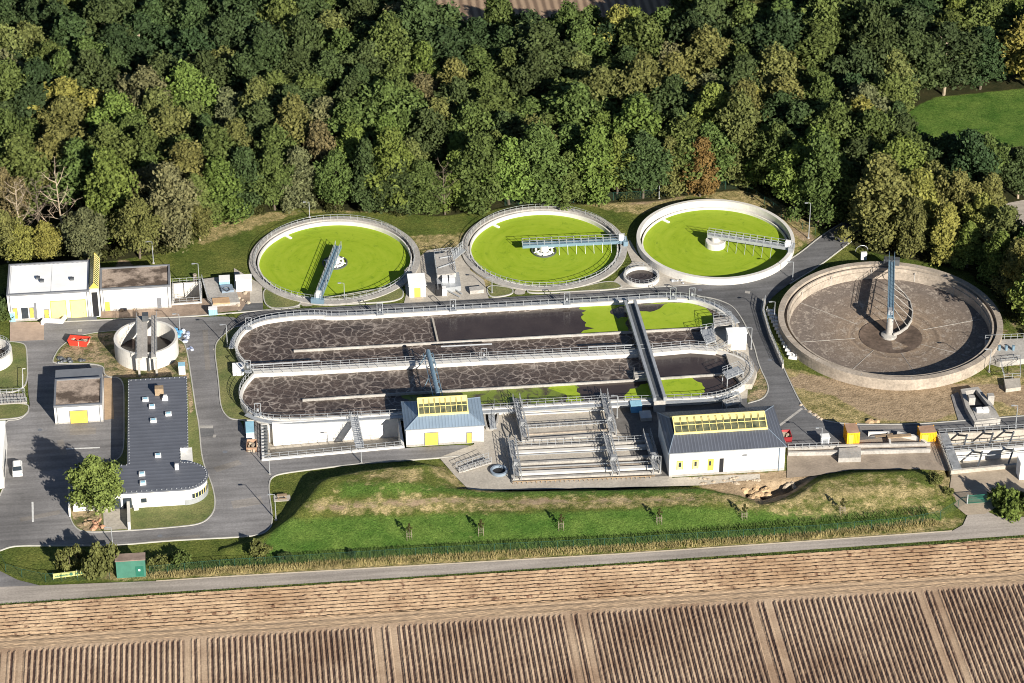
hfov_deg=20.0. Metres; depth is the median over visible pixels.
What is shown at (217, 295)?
machinery deck
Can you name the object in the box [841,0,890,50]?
broadleaf tree
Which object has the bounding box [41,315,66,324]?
garden wall
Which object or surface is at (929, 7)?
broadleaf tree
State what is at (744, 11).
broadleaf tree
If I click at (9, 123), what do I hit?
broadleaf tree
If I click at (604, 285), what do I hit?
lawn island
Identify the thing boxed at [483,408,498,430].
pump shaft
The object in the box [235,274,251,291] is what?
control hut
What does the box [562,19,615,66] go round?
broadleaf tree
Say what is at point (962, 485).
driveway
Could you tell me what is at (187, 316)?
road kerb
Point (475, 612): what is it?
field track
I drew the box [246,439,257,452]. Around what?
rubble skip
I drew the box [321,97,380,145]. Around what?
broadleaf tree
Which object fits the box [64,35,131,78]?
broadleaf tree
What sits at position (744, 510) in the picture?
staked sapling
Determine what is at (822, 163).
broadleaf tree
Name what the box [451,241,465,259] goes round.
footbridge
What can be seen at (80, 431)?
asphalt patch
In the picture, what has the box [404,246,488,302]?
paved apron
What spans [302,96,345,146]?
broadleaf tree
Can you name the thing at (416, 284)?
control hut
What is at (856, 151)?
broadleaf tree
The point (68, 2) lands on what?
broadleaf tree
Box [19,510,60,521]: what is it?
asphalt patch
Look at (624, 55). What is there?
broadleaf tree
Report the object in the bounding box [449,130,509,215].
broadleaf tree
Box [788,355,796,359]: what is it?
traffic barrier
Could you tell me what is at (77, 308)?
garage door
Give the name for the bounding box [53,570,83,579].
banner
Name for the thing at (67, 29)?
broadleaf tree
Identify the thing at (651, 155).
broadleaf tree
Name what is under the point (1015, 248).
broadleaf tree
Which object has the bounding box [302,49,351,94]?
broadleaf tree
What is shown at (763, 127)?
broadleaf tree
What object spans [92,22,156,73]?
broadleaf tree
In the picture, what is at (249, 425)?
box container
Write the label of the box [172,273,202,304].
sunken pit
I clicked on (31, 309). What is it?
door
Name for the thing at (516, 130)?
broadleaf tree
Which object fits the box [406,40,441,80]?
broadleaf tree
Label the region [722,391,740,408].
platform
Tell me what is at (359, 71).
slender tree
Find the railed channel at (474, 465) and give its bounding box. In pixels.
[456,453,491,472]
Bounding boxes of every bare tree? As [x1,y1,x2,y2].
[1,178,42,225]
[11,173,56,226]
[30,157,82,247]
[432,159,455,214]
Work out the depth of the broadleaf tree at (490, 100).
622.97 m
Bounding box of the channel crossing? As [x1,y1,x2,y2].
[624,299,665,411]
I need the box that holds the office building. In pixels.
[70,376,208,511]
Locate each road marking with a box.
[32,502,33,521]
[66,447,99,448]
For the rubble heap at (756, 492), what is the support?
on the ground at (370, 506)
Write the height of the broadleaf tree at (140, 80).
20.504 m
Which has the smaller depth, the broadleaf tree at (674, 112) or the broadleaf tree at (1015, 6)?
the broadleaf tree at (674, 112)
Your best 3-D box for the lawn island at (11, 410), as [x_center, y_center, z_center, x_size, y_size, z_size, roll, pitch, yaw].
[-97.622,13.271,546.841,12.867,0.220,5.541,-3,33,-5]
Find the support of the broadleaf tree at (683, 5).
on the ground at (370, 506)
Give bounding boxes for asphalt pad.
[241,303,262,310]
[951,392,968,419]
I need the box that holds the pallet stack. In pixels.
[639,410,651,420]
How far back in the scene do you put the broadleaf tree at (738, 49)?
639.08 m
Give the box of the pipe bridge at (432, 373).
[420,349,442,396]
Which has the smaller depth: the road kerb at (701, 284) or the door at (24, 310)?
the door at (24, 310)
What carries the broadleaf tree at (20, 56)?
on the ground at (370, 506)
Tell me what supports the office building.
on the ground at (370, 506)
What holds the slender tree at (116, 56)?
on the ground at (370, 506)
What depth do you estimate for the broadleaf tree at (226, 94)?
626.86 m
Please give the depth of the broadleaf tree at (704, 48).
637.83 m
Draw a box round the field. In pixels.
[0,581,1023,682]
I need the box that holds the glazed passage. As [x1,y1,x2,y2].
[89,253,100,316]
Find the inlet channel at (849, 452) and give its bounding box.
[787,442,930,461]
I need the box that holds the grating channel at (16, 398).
[0,388,26,404]
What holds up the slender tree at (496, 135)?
on the ground at (370, 506)
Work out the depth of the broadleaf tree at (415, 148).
610.02 m
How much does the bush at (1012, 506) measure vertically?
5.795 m
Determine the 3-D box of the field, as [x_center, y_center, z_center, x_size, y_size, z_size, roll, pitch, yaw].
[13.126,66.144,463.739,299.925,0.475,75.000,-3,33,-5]
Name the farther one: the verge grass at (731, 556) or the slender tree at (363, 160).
the slender tree at (363, 160)
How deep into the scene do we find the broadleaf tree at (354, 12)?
656.99 m
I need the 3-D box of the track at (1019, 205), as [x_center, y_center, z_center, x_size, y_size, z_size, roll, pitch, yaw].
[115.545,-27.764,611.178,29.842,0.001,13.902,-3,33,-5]
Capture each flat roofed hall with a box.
[6,260,91,321]
[53,367,103,424]
[100,264,171,311]
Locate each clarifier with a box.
[249,214,419,305]
[461,204,627,290]
[636,199,794,284]
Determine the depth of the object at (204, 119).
614.44 m
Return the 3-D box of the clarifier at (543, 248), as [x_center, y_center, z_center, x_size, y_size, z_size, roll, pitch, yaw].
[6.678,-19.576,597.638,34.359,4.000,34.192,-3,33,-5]
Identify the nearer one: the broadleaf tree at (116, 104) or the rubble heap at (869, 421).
the rubble heap at (869, 421)
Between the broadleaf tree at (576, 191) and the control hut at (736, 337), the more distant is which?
the broadleaf tree at (576, 191)
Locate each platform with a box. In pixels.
[700,323,715,346]
[713,311,731,331]
[722,361,743,386]
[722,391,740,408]
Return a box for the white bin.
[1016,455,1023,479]
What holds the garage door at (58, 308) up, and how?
in the flat roofed hall at (42, 290)
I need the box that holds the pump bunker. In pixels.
[960,387,1000,427]
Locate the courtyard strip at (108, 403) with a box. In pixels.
[104,378,113,419]
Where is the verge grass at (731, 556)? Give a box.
[0,535,1023,605]
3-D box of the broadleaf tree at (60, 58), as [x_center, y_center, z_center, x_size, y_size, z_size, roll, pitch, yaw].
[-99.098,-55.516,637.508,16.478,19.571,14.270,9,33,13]
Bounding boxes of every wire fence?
[0,554,109,581]
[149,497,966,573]
[506,181,733,205]
[738,183,815,231]
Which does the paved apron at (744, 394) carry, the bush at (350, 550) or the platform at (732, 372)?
the platform at (732, 372)
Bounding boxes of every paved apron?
[234,268,262,310]
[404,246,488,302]
[440,411,759,489]
[612,240,695,289]
[729,321,749,398]
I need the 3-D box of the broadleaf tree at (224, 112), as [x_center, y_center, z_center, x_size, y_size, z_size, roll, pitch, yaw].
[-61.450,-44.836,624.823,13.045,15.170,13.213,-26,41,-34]
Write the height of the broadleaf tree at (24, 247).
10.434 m
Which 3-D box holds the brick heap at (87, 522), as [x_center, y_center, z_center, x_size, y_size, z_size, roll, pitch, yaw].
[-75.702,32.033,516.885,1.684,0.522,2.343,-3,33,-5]
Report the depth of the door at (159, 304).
577.44 m
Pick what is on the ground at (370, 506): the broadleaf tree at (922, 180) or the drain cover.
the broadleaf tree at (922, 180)
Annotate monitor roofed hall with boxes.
[401,395,484,446]
[657,405,786,476]
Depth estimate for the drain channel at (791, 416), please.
545.44 m
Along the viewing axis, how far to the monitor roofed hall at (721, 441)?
529.15 m
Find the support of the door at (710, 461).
in the monitor roofed hall at (721, 441)
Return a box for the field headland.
[0,538,1023,637]
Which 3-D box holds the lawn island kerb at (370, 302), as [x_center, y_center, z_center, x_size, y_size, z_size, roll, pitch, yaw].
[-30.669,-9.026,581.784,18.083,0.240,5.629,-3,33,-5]
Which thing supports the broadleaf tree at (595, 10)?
on the ground at (370, 506)
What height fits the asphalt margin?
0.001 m
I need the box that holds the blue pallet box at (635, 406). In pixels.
[630,400,641,412]
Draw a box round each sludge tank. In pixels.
[0,335,12,370]
[114,311,178,375]
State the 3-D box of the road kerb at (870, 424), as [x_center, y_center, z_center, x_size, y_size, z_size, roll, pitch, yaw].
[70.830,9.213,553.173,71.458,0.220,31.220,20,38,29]
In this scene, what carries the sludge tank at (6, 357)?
on the ground at (370, 506)
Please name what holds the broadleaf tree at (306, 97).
on the ground at (370, 506)
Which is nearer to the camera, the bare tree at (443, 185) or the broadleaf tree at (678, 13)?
the bare tree at (443, 185)
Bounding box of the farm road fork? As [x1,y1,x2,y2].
[0,571,36,586]
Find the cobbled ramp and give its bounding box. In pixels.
[67,316,96,320]
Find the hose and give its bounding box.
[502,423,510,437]
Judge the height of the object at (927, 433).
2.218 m
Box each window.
[4,449,5,476]
[114,498,120,508]
[123,498,131,507]
[676,461,682,469]
[692,460,698,468]
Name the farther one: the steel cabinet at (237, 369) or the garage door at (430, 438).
the steel cabinet at (237, 369)
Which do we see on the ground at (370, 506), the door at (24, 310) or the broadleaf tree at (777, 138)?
the broadleaf tree at (777, 138)
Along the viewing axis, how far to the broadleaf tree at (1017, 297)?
564.36 m
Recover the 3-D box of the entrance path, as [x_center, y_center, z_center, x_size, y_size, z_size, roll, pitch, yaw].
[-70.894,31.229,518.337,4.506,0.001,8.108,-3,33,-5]
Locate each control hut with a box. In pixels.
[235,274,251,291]
[407,273,425,297]
[726,327,747,349]
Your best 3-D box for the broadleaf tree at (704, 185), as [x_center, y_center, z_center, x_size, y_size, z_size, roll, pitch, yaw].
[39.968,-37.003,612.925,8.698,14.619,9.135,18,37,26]
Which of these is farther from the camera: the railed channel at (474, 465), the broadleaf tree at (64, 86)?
the broadleaf tree at (64, 86)
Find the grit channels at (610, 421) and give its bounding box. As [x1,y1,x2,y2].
[512,388,616,442]
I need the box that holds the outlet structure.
[985,333,1023,391]
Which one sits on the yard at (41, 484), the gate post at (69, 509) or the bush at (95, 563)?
the gate post at (69, 509)
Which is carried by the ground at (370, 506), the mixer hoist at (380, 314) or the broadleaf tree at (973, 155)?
the broadleaf tree at (973, 155)
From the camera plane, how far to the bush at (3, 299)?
572.47 m
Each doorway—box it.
[91,292,98,315]
[719,458,723,471]
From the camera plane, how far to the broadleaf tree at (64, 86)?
623.12 m
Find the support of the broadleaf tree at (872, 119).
on the ground at (370, 506)
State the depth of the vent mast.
593.23 m
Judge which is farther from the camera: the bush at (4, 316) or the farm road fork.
the bush at (4, 316)
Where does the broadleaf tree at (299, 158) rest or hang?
on the ground at (370, 506)
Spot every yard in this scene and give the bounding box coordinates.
[0,316,468,548]
[100,291,249,317]
[612,406,667,477]
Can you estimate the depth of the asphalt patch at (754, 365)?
560.32 m
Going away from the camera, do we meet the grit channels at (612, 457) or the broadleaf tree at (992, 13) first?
the grit channels at (612, 457)
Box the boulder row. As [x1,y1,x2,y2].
[799,404,822,419]
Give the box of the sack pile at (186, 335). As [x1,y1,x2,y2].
[182,329,193,350]
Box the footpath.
[514,289,524,293]
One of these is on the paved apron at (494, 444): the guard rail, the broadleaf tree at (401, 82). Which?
the guard rail
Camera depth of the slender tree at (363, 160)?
604.99 m
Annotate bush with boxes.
[0,287,7,312]
[0,302,12,321]
[53,543,88,570]
[78,541,120,580]
[147,553,170,571]
[168,548,191,569]
[249,538,272,561]
[275,551,291,561]
[347,548,356,557]
[928,470,943,485]
[942,486,953,495]
[987,483,1023,522]
[1015,491,1023,503]
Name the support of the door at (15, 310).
in the flat roofed hall at (42, 290)
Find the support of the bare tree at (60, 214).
on the ground at (370, 506)
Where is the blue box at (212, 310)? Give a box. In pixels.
[208,306,216,314]
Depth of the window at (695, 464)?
527.95 m
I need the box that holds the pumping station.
[434,247,461,296]
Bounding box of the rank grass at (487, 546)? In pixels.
[150,504,928,571]
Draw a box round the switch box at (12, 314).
[9,312,15,321]
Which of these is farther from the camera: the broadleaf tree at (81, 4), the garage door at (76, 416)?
the broadleaf tree at (81, 4)
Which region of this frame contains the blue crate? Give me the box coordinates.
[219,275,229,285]
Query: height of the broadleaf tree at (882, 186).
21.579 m
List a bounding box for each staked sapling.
[406,523,412,538]
[478,519,483,535]
[558,514,564,530]
[656,508,662,521]
[741,503,747,518]
[839,498,845,513]
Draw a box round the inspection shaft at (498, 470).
[490,465,507,476]
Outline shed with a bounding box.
[115,552,145,577]
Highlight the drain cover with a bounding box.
[200,425,212,427]
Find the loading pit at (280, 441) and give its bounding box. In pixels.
[261,414,403,460]
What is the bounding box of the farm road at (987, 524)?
[0,512,1023,603]
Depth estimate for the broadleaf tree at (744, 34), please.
645.06 m
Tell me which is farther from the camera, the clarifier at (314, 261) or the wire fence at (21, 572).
the clarifier at (314, 261)
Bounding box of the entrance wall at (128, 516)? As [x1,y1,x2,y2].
[127,501,130,529]
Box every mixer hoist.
[244,360,251,372]
[245,317,252,329]
[254,403,261,416]
[376,303,383,315]
[449,299,456,311]
[481,348,487,360]
[563,292,570,304]
[669,287,676,299]
[688,287,695,299]
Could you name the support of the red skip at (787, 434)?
on the service road at (782, 398)
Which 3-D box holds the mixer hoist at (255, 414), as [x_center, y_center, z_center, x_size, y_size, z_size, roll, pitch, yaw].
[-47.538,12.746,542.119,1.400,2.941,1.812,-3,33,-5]
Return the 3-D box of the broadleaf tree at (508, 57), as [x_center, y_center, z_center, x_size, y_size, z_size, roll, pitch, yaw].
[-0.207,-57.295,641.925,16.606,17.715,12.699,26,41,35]
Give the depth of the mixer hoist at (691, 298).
577.72 m
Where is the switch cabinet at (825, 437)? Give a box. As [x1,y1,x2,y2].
[820,433,829,444]
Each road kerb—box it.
[0,415,24,495]
[0,455,459,550]
[45,306,299,322]
[620,220,847,288]
[697,295,768,403]
[761,298,1023,424]
[790,232,861,283]
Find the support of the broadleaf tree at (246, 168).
on the ground at (370, 506)
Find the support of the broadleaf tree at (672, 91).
on the ground at (370, 506)
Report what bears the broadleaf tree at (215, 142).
on the ground at (370, 506)
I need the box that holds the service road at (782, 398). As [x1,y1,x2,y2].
[235,222,1023,445]
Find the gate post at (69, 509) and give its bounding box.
[68,497,70,516]
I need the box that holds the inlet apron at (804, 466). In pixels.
[787,437,948,477]
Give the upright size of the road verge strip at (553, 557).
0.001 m
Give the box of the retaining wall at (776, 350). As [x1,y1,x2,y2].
[762,295,783,368]
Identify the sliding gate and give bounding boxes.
[966,494,992,503]
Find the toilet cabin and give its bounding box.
[178,362,184,374]
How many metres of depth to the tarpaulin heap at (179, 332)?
570.02 m
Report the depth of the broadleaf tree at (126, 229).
588.10 m
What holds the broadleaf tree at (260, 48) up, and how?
on the ground at (370, 506)
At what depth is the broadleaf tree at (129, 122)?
613.79 m
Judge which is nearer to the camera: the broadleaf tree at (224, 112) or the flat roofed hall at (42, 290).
the flat roofed hall at (42, 290)
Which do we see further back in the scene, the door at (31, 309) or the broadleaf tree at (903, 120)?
the broadleaf tree at (903, 120)
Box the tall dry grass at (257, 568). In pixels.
[150,516,942,578]
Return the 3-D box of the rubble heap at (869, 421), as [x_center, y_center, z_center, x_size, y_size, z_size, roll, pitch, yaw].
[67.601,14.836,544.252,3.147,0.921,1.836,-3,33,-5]
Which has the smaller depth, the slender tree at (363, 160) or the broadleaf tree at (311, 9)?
the slender tree at (363, 160)
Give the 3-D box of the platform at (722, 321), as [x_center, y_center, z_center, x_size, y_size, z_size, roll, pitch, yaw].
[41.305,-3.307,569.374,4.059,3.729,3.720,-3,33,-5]
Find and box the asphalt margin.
[244,421,261,459]
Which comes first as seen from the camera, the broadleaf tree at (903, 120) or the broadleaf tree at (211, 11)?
the broadleaf tree at (903, 120)
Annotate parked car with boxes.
[12,460,22,476]
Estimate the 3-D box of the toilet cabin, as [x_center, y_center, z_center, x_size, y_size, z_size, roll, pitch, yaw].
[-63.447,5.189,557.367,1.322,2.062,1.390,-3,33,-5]
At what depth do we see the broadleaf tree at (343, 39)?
644.28 m
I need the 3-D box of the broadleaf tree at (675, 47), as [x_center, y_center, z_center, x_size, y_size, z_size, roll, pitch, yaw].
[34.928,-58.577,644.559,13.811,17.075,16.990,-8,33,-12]
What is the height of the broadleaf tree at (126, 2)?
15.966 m
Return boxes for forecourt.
[10,322,43,340]
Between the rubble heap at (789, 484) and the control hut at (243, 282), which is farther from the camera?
the control hut at (243, 282)
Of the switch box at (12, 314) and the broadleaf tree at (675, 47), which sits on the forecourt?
the switch box at (12, 314)
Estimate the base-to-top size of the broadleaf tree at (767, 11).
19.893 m
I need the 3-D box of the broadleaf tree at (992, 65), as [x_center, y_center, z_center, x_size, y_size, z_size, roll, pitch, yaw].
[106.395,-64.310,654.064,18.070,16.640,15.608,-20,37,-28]
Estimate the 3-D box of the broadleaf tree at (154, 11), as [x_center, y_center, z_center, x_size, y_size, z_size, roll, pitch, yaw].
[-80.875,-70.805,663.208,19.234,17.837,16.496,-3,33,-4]
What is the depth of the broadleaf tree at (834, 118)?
611.92 m
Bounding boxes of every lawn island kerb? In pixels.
[0,403,28,419]
[1,341,27,393]
[52,330,215,532]
[215,325,253,420]
[263,289,300,308]
[319,287,403,305]
[487,285,513,297]
[527,281,621,293]
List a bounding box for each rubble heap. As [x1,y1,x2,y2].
[236,291,250,306]
[689,476,760,484]
[741,484,772,499]
[783,481,796,489]
[865,418,879,423]
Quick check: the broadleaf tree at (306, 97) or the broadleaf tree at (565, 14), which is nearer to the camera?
the broadleaf tree at (306, 97)
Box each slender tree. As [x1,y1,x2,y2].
[103,47,132,90]
[187,172,224,235]
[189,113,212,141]
[345,62,371,93]
[345,137,379,212]
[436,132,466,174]
[489,129,504,148]
[655,135,688,199]
[889,100,915,132]
[929,201,962,266]
[948,220,987,269]
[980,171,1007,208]
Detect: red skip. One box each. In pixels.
[67,335,90,346]
[782,429,791,441]
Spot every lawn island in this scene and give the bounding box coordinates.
[0,342,26,392]
[0,404,27,418]
[54,331,213,530]
[216,326,250,418]
[264,289,299,307]
[330,288,402,302]
[488,286,511,295]
[528,282,620,291]
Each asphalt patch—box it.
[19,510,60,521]
[57,439,66,454]
[70,428,95,434]
[150,534,199,540]
[200,428,214,436]
[202,330,210,369]
[214,460,240,471]
[231,496,262,508]
[560,290,599,294]
[749,355,757,371]
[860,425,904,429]
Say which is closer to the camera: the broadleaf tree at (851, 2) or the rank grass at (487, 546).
the rank grass at (487, 546)
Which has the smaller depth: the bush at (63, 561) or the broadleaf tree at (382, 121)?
the bush at (63, 561)
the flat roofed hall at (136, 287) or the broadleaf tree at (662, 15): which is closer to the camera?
the flat roofed hall at (136, 287)
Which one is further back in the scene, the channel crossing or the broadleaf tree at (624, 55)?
the broadleaf tree at (624, 55)
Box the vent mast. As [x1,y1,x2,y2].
[855,245,867,259]
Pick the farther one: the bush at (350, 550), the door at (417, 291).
the door at (417, 291)
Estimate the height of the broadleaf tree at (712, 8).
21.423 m
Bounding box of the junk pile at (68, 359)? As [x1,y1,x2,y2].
[57,356,85,363]
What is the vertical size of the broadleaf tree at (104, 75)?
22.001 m
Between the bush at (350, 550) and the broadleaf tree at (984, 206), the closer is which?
the bush at (350, 550)
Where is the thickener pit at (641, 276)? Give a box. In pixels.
[623,262,658,286]
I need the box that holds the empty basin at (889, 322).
[778,251,1002,390]
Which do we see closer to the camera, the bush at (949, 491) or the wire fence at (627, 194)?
the bush at (949, 491)
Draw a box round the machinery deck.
[202,277,239,306]
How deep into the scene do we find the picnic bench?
522.95 m
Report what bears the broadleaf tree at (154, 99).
on the ground at (370, 506)
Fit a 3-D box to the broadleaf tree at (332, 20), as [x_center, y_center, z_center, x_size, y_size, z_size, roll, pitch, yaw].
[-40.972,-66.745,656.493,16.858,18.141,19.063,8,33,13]
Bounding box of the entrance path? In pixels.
[103,508,127,529]
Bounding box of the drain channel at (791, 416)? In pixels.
[780,408,801,425]
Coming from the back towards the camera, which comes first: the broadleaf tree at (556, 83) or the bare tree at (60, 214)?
the broadleaf tree at (556, 83)
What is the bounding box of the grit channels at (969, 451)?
[936,424,1023,476]
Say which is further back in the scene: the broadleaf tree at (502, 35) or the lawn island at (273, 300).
the broadleaf tree at (502, 35)
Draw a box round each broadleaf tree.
[0,0,18,11]
[0,3,9,11]
[0,8,23,29]
[0,23,31,60]
[0,47,25,85]
[0,57,28,106]
[0,101,40,123]
[0,108,38,177]
[0,132,55,220]
[0,167,31,218]
[0,209,24,262]
[0,224,34,262]
[5,80,59,126]
[8,49,26,63]
[11,0,25,13]
[11,0,47,25]
[12,20,50,55]
[18,0,115,8]
[20,55,61,91]
[23,118,45,137]
[24,40,76,71]
[25,0,70,41]
[27,76,108,137]
[30,220,62,261]
[31,94,89,137]
[33,123,91,198]
[42,47,86,84]
[43,136,98,207]
[47,11,98,53]
[56,205,109,259]
[62,47,122,101]
[63,454,125,516]
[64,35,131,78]
[67,0,127,30]
[79,0,143,41]
[82,145,140,244]
[83,120,138,168]
[83,124,120,139]
[84,89,144,135]
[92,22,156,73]
[107,193,164,258]
[111,63,176,123]
[112,0,141,11]
[115,112,147,137]
[122,12,177,64]
[123,150,157,193]
[125,0,188,38]
[126,162,180,208]
[127,49,182,104]
[130,123,171,168]
[140,86,180,129]
[141,161,201,252]
[144,104,195,150]
[151,27,224,71]
[156,133,204,165]
[159,0,215,23]
[162,59,220,117]
[162,138,206,179]
[165,52,194,76]
[166,0,216,35]
[177,47,231,94]
[179,99,217,133]
[186,204,213,240]
[193,86,245,123]
[196,0,218,19]
[198,123,242,166]
[199,11,244,51]
[202,155,252,226]
[210,0,275,34]
[211,45,235,83]
[211,101,237,126]
[222,117,253,158]
[223,52,263,91]
[227,145,267,218]
[233,20,287,66]
[234,34,294,73]
[235,75,278,139]
[236,99,280,149]
[245,68,302,96]
[245,146,300,209]
[247,0,303,41]
[252,122,297,176]
[263,83,327,120]
[271,43,319,81]
[273,92,313,151]
[276,11,332,65]
[278,145,318,213]
[293,0,331,20]
[294,70,332,98]
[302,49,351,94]
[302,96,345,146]
[303,119,339,190]
[312,148,354,208]
[316,9,356,49]
[316,27,359,88]
[318,0,347,12]
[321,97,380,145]
[328,74,368,109]
[331,122,365,196]
[337,0,382,28]
[338,39,396,78]
[341,0,438,21]
[341,78,428,142]
[343,18,375,52]
[355,9,415,73]
[362,126,415,209]
[367,62,417,85]
[367,154,420,215]
[369,112,404,144]
[374,0,465,58]
[383,2,418,41]
[392,73,429,107]
[402,137,429,167]
[402,158,449,215]
[403,107,453,168]
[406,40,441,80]
[409,71,440,103]
[414,97,471,141]
[415,24,488,83]
[433,76,477,111]
[435,56,472,90]
[438,149,476,211]
[442,99,497,150]
[446,9,464,24]
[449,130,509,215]
[453,15,503,50]
[455,87,525,123]
[462,44,504,79]
[466,70,511,98]
[477,135,537,204]
[481,0,517,40]
[483,107,526,139]
[486,24,520,66]
[488,17,583,92]
[488,47,535,96]
[496,8,565,40]
[501,113,557,154]
[505,49,563,102]
[505,119,573,205]
[511,96,557,125]
[518,112,579,135]
[538,78,622,134]
[540,75,573,119]
[545,0,596,51]
[552,150,592,210]
[554,48,598,78]
[556,121,585,155]
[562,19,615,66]
[569,65,647,116]
[572,121,619,206]
[580,109,613,138]
[583,4,605,29]
[586,56,627,74]
[587,20,636,62]
[593,4,635,48]
[596,132,640,195]
[605,92,666,141]
[610,11,677,64]
[610,44,644,86]
[611,50,667,115]
[612,91,663,126]
[614,129,675,198]
[627,6,642,21]
[644,41,688,87]
[646,73,698,122]
[649,5,686,16]
[650,5,681,38]
[657,51,700,107]
[658,113,721,183]
[659,104,686,129]
[663,8,723,63]
[667,0,733,12]
[675,23,735,78]
[677,0,741,39]
[679,136,720,196]
[681,119,741,181]
[687,71,730,101]
[687,81,730,132]
[710,43,763,72]
[710,52,769,95]
[714,88,764,187]
[722,0,743,13]
[723,24,761,61]
[724,85,773,116]
[725,0,767,34]
[725,0,769,15]
[725,77,768,125]
[735,123,783,188]
[745,7,808,59]
[748,121,795,193]
[752,41,798,80]
[758,0,809,33]
[759,72,807,117]
[759,90,806,135]
[765,144,809,208]
[766,101,814,147]
[769,0,813,10]
[783,130,853,227]
[786,51,809,75]
[789,123,846,176]
[792,0,856,58]
[793,66,836,95]
[794,21,855,72]
[799,72,847,112]
[800,98,875,149]
[803,96,829,136]
[819,43,886,91]
[824,160,862,223]
[832,73,871,100]
[834,151,919,252]
[835,135,874,175]
[836,0,861,19]
[837,0,904,76]
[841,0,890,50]
[841,105,899,153]
[842,82,893,113]
[843,0,908,33]
[843,94,884,133]
[846,170,866,229]
[864,71,917,112]
[866,133,928,203]
[872,108,931,146]
[882,47,924,109]
[883,4,939,51]
[890,28,949,99]
[892,166,940,238]
[893,195,933,259]
[899,0,942,19]
[901,131,940,166]
[910,19,986,95]
[922,159,951,190]
[923,130,968,170]
[929,168,981,227]
[931,8,978,66]
[933,0,947,8]
[941,127,1001,185]
[942,0,970,13]
[951,26,1012,90]
[959,191,997,245]
[960,0,1013,57]
[976,228,1009,285]
[978,204,1023,261]
[982,131,1011,181]
[990,237,1023,299]
[996,14,1023,79]
[999,3,1023,68]
[999,146,1023,198]
[1001,252,1023,312]
[1005,0,1023,17]
[1006,269,1023,324]
[1013,225,1023,238]
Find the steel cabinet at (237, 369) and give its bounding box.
[232,362,243,375]
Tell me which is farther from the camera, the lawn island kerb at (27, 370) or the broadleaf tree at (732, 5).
the broadleaf tree at (732, 5)
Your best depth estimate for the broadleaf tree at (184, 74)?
625.75 m
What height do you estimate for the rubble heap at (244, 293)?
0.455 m
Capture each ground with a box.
[0,0,1023,637]
[54,332,193,413]
[71,504,101,530]
[747,369,767,402]
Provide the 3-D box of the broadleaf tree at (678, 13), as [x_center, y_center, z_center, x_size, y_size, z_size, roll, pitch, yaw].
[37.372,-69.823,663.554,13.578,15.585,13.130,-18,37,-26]
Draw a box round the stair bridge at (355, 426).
[349,411,363,448]
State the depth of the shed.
502.43 m
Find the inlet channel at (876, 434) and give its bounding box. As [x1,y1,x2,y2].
[868,431,926,442]
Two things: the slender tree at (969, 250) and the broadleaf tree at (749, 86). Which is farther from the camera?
the broadleaf tree at (749, 86)
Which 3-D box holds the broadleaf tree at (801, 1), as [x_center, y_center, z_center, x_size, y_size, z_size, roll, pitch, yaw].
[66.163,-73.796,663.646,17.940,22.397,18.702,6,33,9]
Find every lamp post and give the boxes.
[192,263,200,303]
[268,494,276,520]
[611,395,617,418]
[805,202,810,238]
[985,348,991,372]
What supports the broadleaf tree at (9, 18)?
on the ground at (370, 506)
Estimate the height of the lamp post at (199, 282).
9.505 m
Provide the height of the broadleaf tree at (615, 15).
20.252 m
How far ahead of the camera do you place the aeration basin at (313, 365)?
560.67 m
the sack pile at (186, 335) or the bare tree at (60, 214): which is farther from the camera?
the bare tree at (60, 214)
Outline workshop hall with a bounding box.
[0,421,6,488]
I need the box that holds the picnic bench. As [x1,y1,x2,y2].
[274,493,290,501]
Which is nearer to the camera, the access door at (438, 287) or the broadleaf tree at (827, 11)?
the access door at (438, 287)
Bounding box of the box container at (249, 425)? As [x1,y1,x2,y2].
[245,421,253,439]
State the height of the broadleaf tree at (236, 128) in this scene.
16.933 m
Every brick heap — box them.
[83,518,90,525]
[90,518,104,530]
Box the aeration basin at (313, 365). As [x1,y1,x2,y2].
[229,292,756,424]
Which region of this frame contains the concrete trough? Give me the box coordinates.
[469,286,483,293]
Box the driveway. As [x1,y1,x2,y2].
[950,468,1023,514]
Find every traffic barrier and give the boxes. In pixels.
[766,306,773,312]
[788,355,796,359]
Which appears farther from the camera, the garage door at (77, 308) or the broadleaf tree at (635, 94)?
the broadleaf tree at (635, 94)
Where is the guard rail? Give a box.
[513,475,654,483]
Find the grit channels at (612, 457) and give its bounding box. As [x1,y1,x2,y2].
[507,428,660,490]
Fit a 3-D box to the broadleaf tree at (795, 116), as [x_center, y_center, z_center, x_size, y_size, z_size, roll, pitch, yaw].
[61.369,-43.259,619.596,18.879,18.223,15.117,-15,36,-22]
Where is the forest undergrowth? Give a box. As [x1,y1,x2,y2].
[0,178,1023,334]
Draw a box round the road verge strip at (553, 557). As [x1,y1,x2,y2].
[156,530,951,580]
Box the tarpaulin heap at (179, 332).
[174,327,182,337]
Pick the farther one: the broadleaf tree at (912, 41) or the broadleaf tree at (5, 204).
the broadleaf tree at (912, 41)
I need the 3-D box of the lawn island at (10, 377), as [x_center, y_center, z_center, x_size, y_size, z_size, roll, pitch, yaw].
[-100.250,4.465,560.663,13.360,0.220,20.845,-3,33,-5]
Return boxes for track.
[0,571,1023,648]
[1006,200,1023,224]
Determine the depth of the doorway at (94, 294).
573.78 m
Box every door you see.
[12,308,17,318]
[20,307,29,318]
[29,307,34,317]
[44,309,49,317]
[50,300,66,318]
[69,410,88,423]
[70,299,86,317]
[105,302,109,310]
[135,566,143,575]
[157,298,161,307]
[414,288,420,296]
[424,432,438,445]
[435,284,441,295]
[466,432,471,442]
[708,459,713,470]
[849,435,853,443]
[922,435,928,440]
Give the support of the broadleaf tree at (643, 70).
on the ground at (370, 506)

